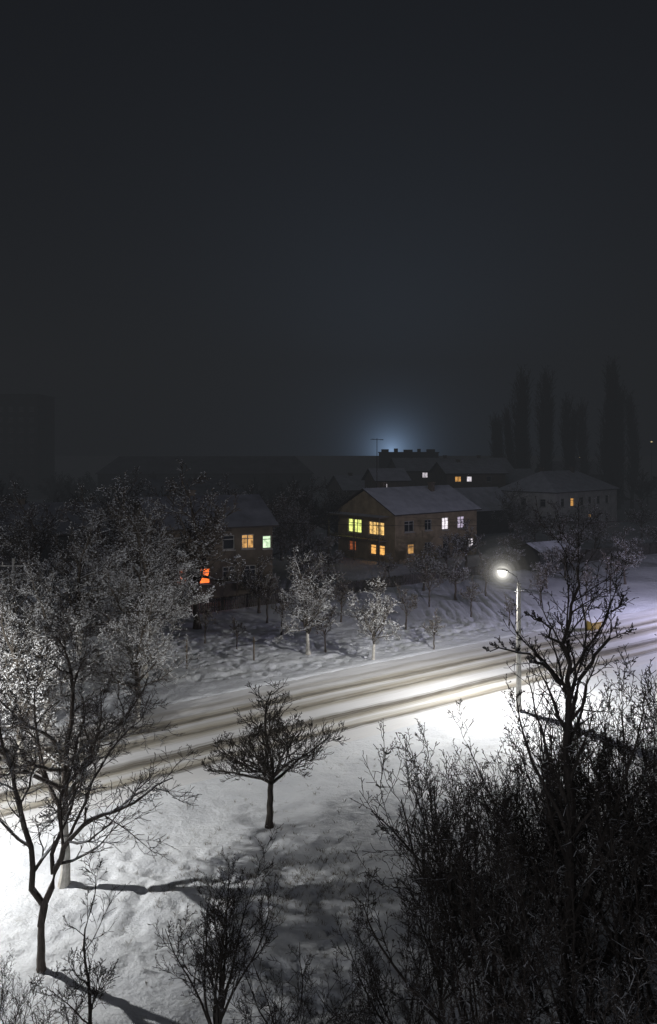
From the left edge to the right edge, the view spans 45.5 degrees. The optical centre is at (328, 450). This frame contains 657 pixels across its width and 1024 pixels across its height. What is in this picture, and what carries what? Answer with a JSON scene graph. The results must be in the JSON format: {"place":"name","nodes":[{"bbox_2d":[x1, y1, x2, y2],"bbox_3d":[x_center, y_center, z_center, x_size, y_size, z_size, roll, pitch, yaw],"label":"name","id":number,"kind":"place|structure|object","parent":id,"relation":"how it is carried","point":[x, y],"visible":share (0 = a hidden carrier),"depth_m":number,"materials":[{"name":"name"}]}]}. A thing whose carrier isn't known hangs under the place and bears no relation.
{"place":"outdoors","nodes":[
{"label":"outdoors","id":0,"kind":"place"},
{"bbox_2d":[0,456,656,1023],"bbox_3d":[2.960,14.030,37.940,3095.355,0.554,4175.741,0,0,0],"label":"ground","id":1,"kind":"structure","parent":0,"point":[130,996],"depth_m":29.63,"materials":[{"name":"snow"}]},
{"bbox_2d":[0,947,36,1023],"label":"shrub","id":2,"kind":"object","parent":1,"relation":"on","point":[5,978],"visible":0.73,"depth_m":18.09,"materials":[{"name":"grey plant"}]},
{"bbox_2d":[0,543,53,622],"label":"garden tree","id":3,"kind":"object","parent":1,"relation":"on","point":[28,556],"visible":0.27,"depth_m":62.25,"materials":[{"name":"grey plant"}]},
{"bbox_2d":[0,394,55,498],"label":"apartment block","id":4,"kind":"structure","parent":1,"relation":"on","point":[27,437],"depth_m":225.00,"materials":[{"name":"grey concrete"}]},
{"bbox_2d":[0,578,68,700],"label":"frosted tree","id":5,"kind":"object","parent":1,"relation":"on","point":[35,633],"visible":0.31,"depth_m":38.08,"materials":[{"name":"grey plant"}]},
{"bbox_2d":[0,526,69,695],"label":"frosted tree","id":6,"kind":"object","parent":1,"relation":"on","point":[13,591],"visible":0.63,"depth_m":44.88,"materials":[{"name":"grey plant"}]},
{"bbox_2d":[0,480,88,577],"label":"garden tree","id":7,"kind":"object","parent":1,"relation":"on","point":[24,543],"visible":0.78,"depth_m":71.33,"materials":[{"name":"grey plant"}]},
{"bbox_2d":[0,595,94,769],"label":"frosted tree","id":8,"kind":"object","parent":1,"relation":"on","point":[19,671],"visible":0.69,"depth_m":34.28,"materials":[{"name":"white plant"}]},
{"bbox_2d":[0,962,96,1023],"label":"shrub","id":9,"kind":"object","parent":1,"relation":"on","point":[43,1012],"visible":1,"depth_m":16.19,"materials":[{"name":"grey plant"}]},
{"bbox_2d":[0,535,100,580],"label":"walls","id":10,"kind":"structure","parent":1,"relation":"on","point":[45,552],"depth_m":84.02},
{"bbox_2d":[0,501,109,536],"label":"roof","id":11,"kind":"structure","parent":10,"relation":"on","point":[53,507],"depth_m":86.16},
{"bbox_2d":[0,505,140,662],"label":"frosted tree","id":12,"kind":"object","parent":1,"relation":"on","point":[80,582],"visible":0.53,"depth_m":51.50,"materials":[{"name":"grey plant"}]},
{"bbox_2d":[0,553,151,729],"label":"frosted tree","id":13,"kind":"object","parent":1,"relation":"on","point":[85,616],"visible":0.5,"depth_m":39.63,"materials":[{"name":"grey plant"}]},
{"bbox_2d":[28,850,127,1023],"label":"shrub","id":14,"kind":"object","parent":1,"relation":"on","point":[90,1003],"visible":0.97,"depth_m":17.23,"materials":[{"name":"black plant"}]},
{"bbox_2d":[0,593,170,888],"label":"whitewashed tree","id":15,"kind":"object","parent":1,"relation":"on","point":[64,879],"visible":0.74,"depth_m":25.07,"materials":[{"name":"grey plant"}]},
{"bbox_2d":[46,483,139,615],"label":"garden tree","id":16,"kind":"object","parent":1,"relation":"on","point":[109,541],"visible":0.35,"depth_m":65.14,"materials":[{"name":"grey plant"}]},
{"bbox_2d":[0,675,202,972],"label":"forked tree","id":17,"kind":"object","parent":1,"relation":"on","point":[42,902],"visible":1,"depth_m":21.14,"materials":[{"name":"brown plant"}]},
{"bbox_2d":[79,466,157,554],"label":"garden tree","id":18,"kind":"object","parent":1,"relation":"on","point":[133,500],"visible":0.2,"depth_m":85.89,"materials":[{"name":"grey plant"}]},
{"bbox_2d":[75,576,202,721],"bbox_3d":[-9.811,10.293,39.681,5.579,7.605,7.173,0,0,3],"label":"frosted tree","id":19,"kind":"object","parent":1,"relation":"on","point":[138,646],"visible":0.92,"depth_m":40.30,"materials":[{"name":"grey plant"}]},
{"bbox_2d":[68,497,209,642],"bbox_3d":[-14.189,8.612,57.144,10.426,11.054,8.109,0,0,16],"label":"frosted tree","id":20,"kind":"object","parent":1,"relation":"on","point":[166,555],"visible":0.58,"depth_m":56.44,"materials":[{"name":"grey plant"}]},
{"bbox_2d":[88,486,189,629],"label":"garden tree","id":21,"kind":"object","parent":1,"relation":"on","point":[120,541],"visible":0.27,"depth_m":59.66,"materials":[{"name":"grey plant"}]},
{"bbox_2d":[72,469,215,678],"bbox_3d":[-11.047,7.602,47.864,7.451,13.016,8.706,0,0,23],"label":"frosted tree","id":22,"kind":"object","parent":1,"relation":"on","point":[132,600],"visible":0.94,"depth_m":47.52,"materials":[{"name":"grey plant"}]},
{"bbox_2d":[116,478,247,506],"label":"long building","id":23,"kind":"structure","parent":1,"relation":"on","point":[199,488],"depth_m":136.79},
{"bbox_2d":[129,458,245,629],"bbox_3d":[-10.890,7.378,61.831,9.293,13.527,9.014,0,0,0],"label":"garden tree","id":24,"kind":"object","parent":1,"relation":"on","point":[212,523],"visible":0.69,"depth_m":61.58,"materials":[{"name":"grey plant"}]},
{"bbox_2d":[132,505,271,600],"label":"walls","id":25,"kind":"structure","parent":1,"relation":"on","point":[250,557],"depth_m":75.44,"materials":[{"name":"paint"}]},
{"bbox_2d":[130,494,278,530],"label":"roof","id":26,"kind":"structure","parent":25,"relation":"on","point":[254,512],"depth_m":76.84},
{"bbox_2d":[175,534,271,584],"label":"window frames","id":27,"kind":"structure","parent":25,"relation":"attached to","point":[247,538],"depth_m":75.44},
{"bbox_2d":[95,456,313,505],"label":"long building","id":28,"kind":"structure","parent":1,"relation":"on","point":[241,470],"depth_m":193.31,"materials":[{"name":"grey"}]},
{"bbox_2d":[148,823,283,1023],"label":"shrub","id":29,"kind":"object","parent":1,"relation":"on","point":[220,1000],"visible":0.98,"depth_m":18.05,"materials":[{"name":"brown plant"}]},
{"bbox_2d":[235,554,279,612],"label":"garden tree","id":30,"kind":"object","parent":1,"relation":"on","point":[255,578],"visible":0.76,"depth_m":68.03,"materials":[{"name":"grey plant"}]},
{"bbox_2d":[250,566,281,622],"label":"young tree","id":31,"kind":"object","parent":1,"relation":"on","point":[262,588],"visible":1,"depth_m":63.85,"materials":[{"name":"grey plant"}]},
{"bbox_2d":[228,973,318,1023],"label":"shrub","id":32,"kind":"object","parent":1,"relation":"on","point":[302,1007],"visible":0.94,"depth_m":16.60,"materials":[{"name":"black plant"}]},
{"bbox_2d":[201,678,349,828],"bbox_3d":[-1.988,11.240,29.303,5.706,5.749,5.398,0,0,0],"label":"fruit tree","id":33,"kind":"object","parent":1,"relation":"on","point":[265,768],"visible":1,"depth_m":28.96,"materials":[{"name":"brown plant"}]},
{"bbox_2d":[262,480,310,560],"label":"garden tree","id":34,"kind":"object","parent":1,"relation":"on","point":[280,513],"visible":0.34,"depth_m":99.93,"materials":[{"name":"grey plant"}]},
{"bbox_2d":[217,923,372,1023],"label":"shrub","id":35,"kind":"object","parent":1,"relation":"on","point":[267,998],"visible":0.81,"depth_m":18.02,"materials":[{"name":"black plant"}]},
{"bbox_2d":[270,491,328,567],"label":"garden tree","id":36,"kind":"object","parent":1,"relation":"on","point":[294,534],"visible":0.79,"depth_m":91.38,"materials":[{"name":"grey plant"}]},
{"bbox_2d":[282,541,321,586],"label":"garden tree","id":37,"kind":"object","parent":1,"relation":"on","point":[302,566],"visible":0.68,"depth_m":79.77,"materials":[{"name":"grey plant"}]},
{"bbox_2d":[272,547,345,654],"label":"frosted tree","id":38,"kind":"object","parent":1,"relation":"on","point":[305,609],"visible":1,"depth_m":53.75,"materials":[{"name":"grey plant"}]},
{"bbox_2d":[293,478,328,551],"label":"garden tree","id":39,"kind":"object","parent":1,"relation":"on","point":[313,511],"visible":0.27,"depth_m":108.00,"materials":[{"name":"grey plant"}]},
{"bbox_2d":[296,524,332,566],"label":"garden tree","id":40,"kind":"object","parent":1,"relation":"on","point":[314,545],"visible":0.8,"depth_m":91.57,"materials":[{"name":"grey plant"}]},
{"bbox_2d":[295,552,339,599],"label":"garden tree","id":41,"kind":"object","parent":1,"relation":"on","point":[319,576],"visible":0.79,"depth_m":73.83,"materials":[{"name":"grey plant"}]},
{"bbox_2d":[169,565,481,617],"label":"wooden fence","id":42,"kind":"object","parent":1,"relation":"on","point":[242,601],"visible":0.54,"depth_m":74.91,"materials":[{"name":"wood"}]},
{"bbox_2d":[308,535,343,581],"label":"garden tree","id":43,"kind":"object","parent":1,"relation":"on","point":[336,556],"visible":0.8,"depth_m":84.03,"materials":[{"name":"grey plant"}]},
{"bbox_2d":[0,468,656,556],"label":"distant trees","id":44,"kind":"object","parent":1,"relation":"on","point":[64,489],"visible":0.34,"depth_m":167.15,"materials":[{"name":"plant"}]},
{"bbox_2d":[310,477,350,546],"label":"garden tree","id":45,"kind":"object","parent":1,"relation":"on","point":[335,527],"visible":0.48,"depth_m":113.39,"materials":[{"name":"grey plant"}]},
{"bbox_2d":[298,959,413,1023],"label":"shrub","id":46,"kind":"object","parent":1,"relation":"on","point":[368,1011],"visible":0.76,"depth_m":17.26,"materials":[{"name":"black plant"}]},
{"bbox_2d":[326,511,388,563],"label":"veranda","id":47,"kind":"object","parent":1,"relation":"on","point":[365,538],"visible":0.94,"depth_m":100.19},
{"bbox_2d":[346,576,404,659],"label":"frosted tree","id":48,"kind":"object","parent":1,"relation":"on","point":[375,622],"visible":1,"depth_m":51.72,"materials":[{"name":"grey plant"}]},
{"bbox_2d":[365,472,407,487],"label":"walls","id":49,"kind":"structure","parent":1,"relation":"on","point":[370,482],"depth_m":141.42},
{"bbox_2d":[361,468,411,481],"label":"roof","id":50,"kind":"structure","parent":49,"relation":"on","point":[389,475],"depth_m":142.18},
{"bbox_2d":[329,886,462,1023],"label":"shrub","id":51,"kind":"object","parent":1,"relation":"on","point":[414,974],"visible":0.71,"depth_m":17.34,"materials":[{"name":"brown plant"}]},
{"bbox_2d":[338,491,476,563],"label":"walls","id":52,"kind":"structure","parent":1,"relation":"on","point":[398,538],"depth_m":100.47,"materials":[{"name":"brick"}]},
{"bbox_2d":[334,485,481,515],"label":"roof","id":53,"kind":"structure","parent":52,"relation":"on","point":[407,500],"depth_m":102.58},
{"bbox_2d":[348,516,473,556],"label":"window frames","id":54,"kind":"structure","parent":52,"relation":"attached to","point":[408,531],"depth_m":100.22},
{"bbox_2d":[379,453,438,467],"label":"walls","id":55,"kind":"structure","parent":1,"relation":"on","point":[384,459],"depth_m":200.00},
{"bbox_2d":[401,543,448,590],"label":"garden tree","id":56,"kind":"object","parent":1,"relation":"on","point":[418,562],"visible":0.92,"depth_m":77.89,"materials":[{"name":"grey plant"}]},
{"bbox_2d":[430,533,460,567],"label":"garden tree","id":57,"kind":"object","parent":1,"relation":"on","point":[446,552],"visible":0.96,"depth_m":89.85,"materials":[{"name":"grey plant"}]},
{"bbox_2d":[331,898,569,1023],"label":"shrub","id":58,"kind":"object","parent":1,"relation":"on","point":[522,962],"visible":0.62,"depth_m":16.05,"materials":[{"name":"black plant"}]},
{"bbox_2d":[433,552,470,599],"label":"garden tree","id":59,"kind":"object","parent":1,"relation":"on","point":[456,575],"visible":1,"depth_m":74.02,"materials":[{"name":"grey plant"}]},
{"bbox_2d":[349,718,573,1023],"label":"bare tree","id":60,"kind":"object","parent":1,"relation":"on","point":[465,832],"visible":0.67,"depth_m":17.27,"materials":[{"name":"brown plant"}]},
{"bbox_2d":[443,518,485,568],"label":"garden tree","id":61,"kind":"object","parent":1,"relation":"on","point":[461,542],"visible":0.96,"depth_m":91.79,"materials":[{"name":"grey plant"}]},
{"bbox_2d":[390,803,545,1018],"bbox_3d":[3.094,11.430,19.370,3.338,5.291,3.780,0,0,-35],"label":"bare tree","id":62,"kind":"object","parent":1,"relation":"on","point":[444,937],"visible":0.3,"depth_m":19.07,"materials":[{"name":"black plant"}]},
{"bbox_2d":[454,487,517,534],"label":"village house","id":63,"kind":"structure","parent":1,"relation":"on","point":[485,500],"depth_m":132.07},
{"bbox_2d":[409,738,576,954],"bbox_3d":[4.452,11.144,20.920,4.200,5.878,3.709,0,0,18],"label":"bare tree","id":64,"kind":"object","parent":1,"relation":"on","point":[465,792],"visible":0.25,"depth_m":20.79,"materials":[{"name":"black plant"}]},
{"bbox_2d":[350,722,636,1023],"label":"bare tree","id":65,"kind":"object","parent":1,"relation":"on","point":[454,908],"visible":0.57,"depth_m":17.70,"materials":[{"name":"black plant"}]},
{"bbox_2d":[487,413,502,457],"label":"poplar tree","id":66,"kind":"object","parent":1,"relation":"on","point":[495,445],"visible":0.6,"depth_m":193.73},
{"bbox_2d":[499,404,517,467],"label":"poplar tree","id":67,"kind":"object","parent":1,"relation":"on","point":[508,442],"visible":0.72,"depth_m":183.85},
{"bbox_2d":[493,537,525,574],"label":"garden tree","id":68,"kind":"object","parent":1,"relation":"on","point":[506,554],"visible":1,"depth_m":87.49,"materials":[{"name":"grey plant"}]},
{"bbox_2d":[496,568,523,710],"bbox_3d":[9.531,9.350,42.960,4.200,9.500,4.200,0,0,-35],"label":"street lamp","id":69,"kind":"object","parent":1,"relation":"on","point":[518,656],"visible":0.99,"depth_m":41.91,"materials":[{"name":"metal"}]},
{"bbox_2d":[491,481,531,533],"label":"garden tree","id":70,"kind":"object","parent":1,"relation":"on","point":[508,508],"visible":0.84,"depth_m":124.49,"materials":[{"name":"grey plant"}]},
{"bbox_2d":[506,363,533,468],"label":"poplar tree","id":71,"kind":"object","parent":1,"relation":"on","point":[520,417],"visible":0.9,"depth_m":179.44,"materials":[{"name":"plant"}]},
{"bbox_2d":[397,878,655,1023],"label":"shrub","id":72,"kind":"object","parent":1,"relation":"on","point":[484,1008],"visible":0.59,"depth_m":14.72,"materials":[{"name":"brown plant"}]},
{"bbox_2d":[513,502,555,541],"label":"garden tree","id":73,"kind":"object","parent":1,"relation":"on","point":[536,528],"visible":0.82,"depth_m":111.78,"materials":[{"name":"grey plant"}]},
{"bbox_2d":[512,540,574,570],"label":"garden shed","id":74,"kind":"structure","parent":1,"relation":"on","point":[533,551],"depth_m":91.42,"materials":[{"name":"grey wood"}]},
{"bbox_2d":[531,365,558,470],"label":"poplar tree","id":75,"kind":"object","parent":1,"relation":"on","point":[544,421],"visible":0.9,"depth_m":181.48,"materials":[{"name":"plant"}]},
{"bbox_2d":[530,551,561,588],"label":"garden tree","id":76,"kind":"object","parent":1,"relation":"on","point":[539,568],"visible":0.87,"depth_m":78.88,"materials":[{"name":"grey plant"}]},
{"bbox_2d":[439,671,656,1013],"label":"bare tree","id":77,"kind":"object","parent":1,"relation":"on","point":[537,811],"visible":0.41,"depth_m":19.97,"materials":[{"name":"black plant"}]},
{"bbox_2d":[460,906,656,1023],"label":"shrub","id":78,"kind":"object","parent":1,"relation":"on","point":[614,983],"visible":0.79,"depth_m":14.06,"materials":[{"name":"black plant"}]},
{"bbox_2d":[460,758,656,1023],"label":"bare tree","id":79,"kind":"object","parent":1,"relation":"on","point":[585,950],"visible":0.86,"depth_m":14.99,"materials":[{"name":"brown plant"}]},
{"bbox_2d":[502,489,616,529],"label":"walls","id":80,"kind":"structure","parent":1,"relation":"on","point":[610,508],"depth_m":141.98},
{"bbox_2d":[499,470,620,493],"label":"roof","id":81,"kind":"structure","parent":80,"relation":"on","point":[563,481],"depth_m":144.04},
{"bbox_2d":[542,499,580,535],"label":"garden tree","id":82,"kind":"object","parent":1,"relation":"on","point":[558,521],"visible":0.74,"depth_m":115.28,"materials":[{"name":"grey plant"}]},
{"bbox_2d":[470,678,656,948],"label":"bare tree","id":83,"kind":"object","parent":1,"relation":"on","point":[578,732],"visible":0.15,"depth_m":22.15,"materials":[{"name":"black plant"}]},
{"bbox_2d":[545,534,584,577],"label":"garden tree","id":84,"kind":"object","parent":1,"relation":"on","point":[557,554],"visible":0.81,"depth_m":85.82,"materials":[{"name":"grey plant"}]},
{"bbox_2d":[545,516,584,545],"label":"garden tree","id":85,"kind":"object","parent":1,"relation":"on","point":[571,536],"visible":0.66,"depth_m":96.77,"materials":[{"name":"grey plant"}]},
{"bbox_2d":[482,496,651,1021],"bbox_3d":[4.897,7.489,16.060,3.062,13.026,3.242,0,0,27],"label":"bare tree","id":86,"kind":"object","parent":1,"relation":"on","point":[571,714],"visible":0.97,"depth_m":16.01,"materials":[{"name":"brown plant"}]},
{"bbox_2d":[558,392,580,469],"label":"poplar tree","id":87,"kind":"object","parent":1,"relation":"on","point":[566,434],"visible":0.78,"depth_m":183.68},
{"bbox_2d":[500,542,656,570],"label":"wooden fence","id":88,"kind":"object","parent":1,"relation":"on","point":[650,548],"visible":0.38,"depth_m":99.33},
{"bbox_2d":[576,397,593,476],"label":"poplar tree","id":89,"kind":"object","parent":1,"relation":"on","point":[585,465],"visible":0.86,"depth_m":191.60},
{"bbox_2d":[520,648,656,914],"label":"bare tree","id":90,"kind":"object","parent":1,"relation":"on","point":[619,745],"visible":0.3,"depth_m":22.52,"materials":[{"name":"black plant"}]},
{"bbox_2d":[532,708,656,1023],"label":"bare tree","id":91,"kind":"object","parent":1,"relation":"on","point":[597,811],"visible":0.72,"depth_m":16.10,"materials":[{"name":"black plant"}]},
{"bbox_2d":[577,498,619,548],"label":"garden tree","id":92,"kind":"object","parent":1,"relation":"on","point":[597,529],"visible":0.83,"depth_m":105.10,"materials":[{"name":"grey plant"}]},
{"bbox_2d":[541,696,655,869],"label":"bare tree","id":93,"kind":"object","parent":1,"relation":"on","point":[614,729],"visible":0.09,"depth_m":25.75,"materials":[{"name":"black plant"}]},
{"bbox_2d":[594,357,620,485],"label":"poplar tree","id":94,"kind":"object","parent":1,"relation":"on","point":[607,443],"visible":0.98,"depth_m":181.05,"materials":[{"name":"plant"}]},
{"bbox_2d":[571,918,656,1023],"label":"shrub","id":95,"kind":"object","parent":1,"relation":"on","point":[625,1014],"visible":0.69,"depth_m":13.63,"materials":[{"name":"black plant"}]},
{"bbox_2d":[601,355,629,509],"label":"poplar tree","id":96,"kind":"object","parent":1,"relation":"on","point":[619,448],"visible":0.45,"depth_m":184.45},
{"bbox_2d":[580,634,656,962],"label":"bare tree","id":97,"kind":"object","parent":1,"relation":"on","point":[608,707],"visible":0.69,"depth_m":19.05,"materials":[{"name":"black plant"}]},
{"bbox_2d":[599,537,645,583],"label":"garden tree","id":98,"kind":"object","parent":1,"relation":"on","point":[629,558],"visible":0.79,"depth_m":81.83,"materials":[{"name":"grey plant"}]},
{"bbox_2d":[624,390,641,508],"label":"poplar tree","id":99,"kind":"object","parent":1,"relation":"on","point":[633,447],"visible":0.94,"depth_m":189.72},
{"bbox_2d":[624,497,656,537],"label":"garden tree","id":100,"kind":"object","parent":1,"relation":"on","point":[635,515],"visible":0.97,"depth_m":124.75,"materials":[{"name":"grey plant"}]},
{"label":"utility pole","id":101,"kind":"object","parent":1,"relation":"on","visible":0},
{"bbox_2d":[14,516,656,536],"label":"power lines","id":102,"kind":"object","parent":101,"relation":"attached to","point":[431,518],"visible":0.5,"depth_m":89.74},
{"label":"walls","id":103,"kind":"object","parent":1,"relation":"on","visible":0},
{"bbox_2d":[506,469,534,483],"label":"roof","id":104,"kind":"structure","parent":103,"relation":"on","point":[513,475],"depth_m":163.68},
{"bbox_2d":[0,608,656,833],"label":"road","id":105,"kind":"structure","parent":0,"point":[365,701],"depth_m":43.11,"materials":[{"name":"snow"}]},
{"bbox_2d":[0,0,656,455],"label":"sky","id":106,"kind":"structure","parent":0,"point":[228,227],"materials":[{"name":"black"}]},
{"bbox_2d":[328,478,357,505],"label":"walls","id":107,"kind":"structure","parent":0,"point":[334,485],"depth_m":153.40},
{"bbox_2d":[325,475,364,490],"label":"roof","id":108,"kind":"structure","parent":107,"relation":"on","point":[351,483],"depth_m":152.85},
{"bbox_2d":[389,461,430,485],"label":"walls","id":109,"kind":"structure","parent":0,"point":[416,478],"depth_m":172.61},
{"bbox_2d":[387,458,513,471],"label":"roof","id":110,"kind":"structure","parent":109,"relation":"on","point":[417,464],"depth_m":176.91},
{"bbox_2d":[431,464,505,487],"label":"walls","id":111,"kind":"structure","parent":0,"point":[439,476],"depth_m":153.33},
{"bbox_2d":[428,462,508,473],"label":"roof","id":112,"kind":"structure","parent":111,"relation":"on","point":[472,467],"depth_m":155.08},
{"bbox_2d":[534,461,626,504],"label":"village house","id":113,"kind":"structure","parent":0,"point":[593,471],"depth_m":203.45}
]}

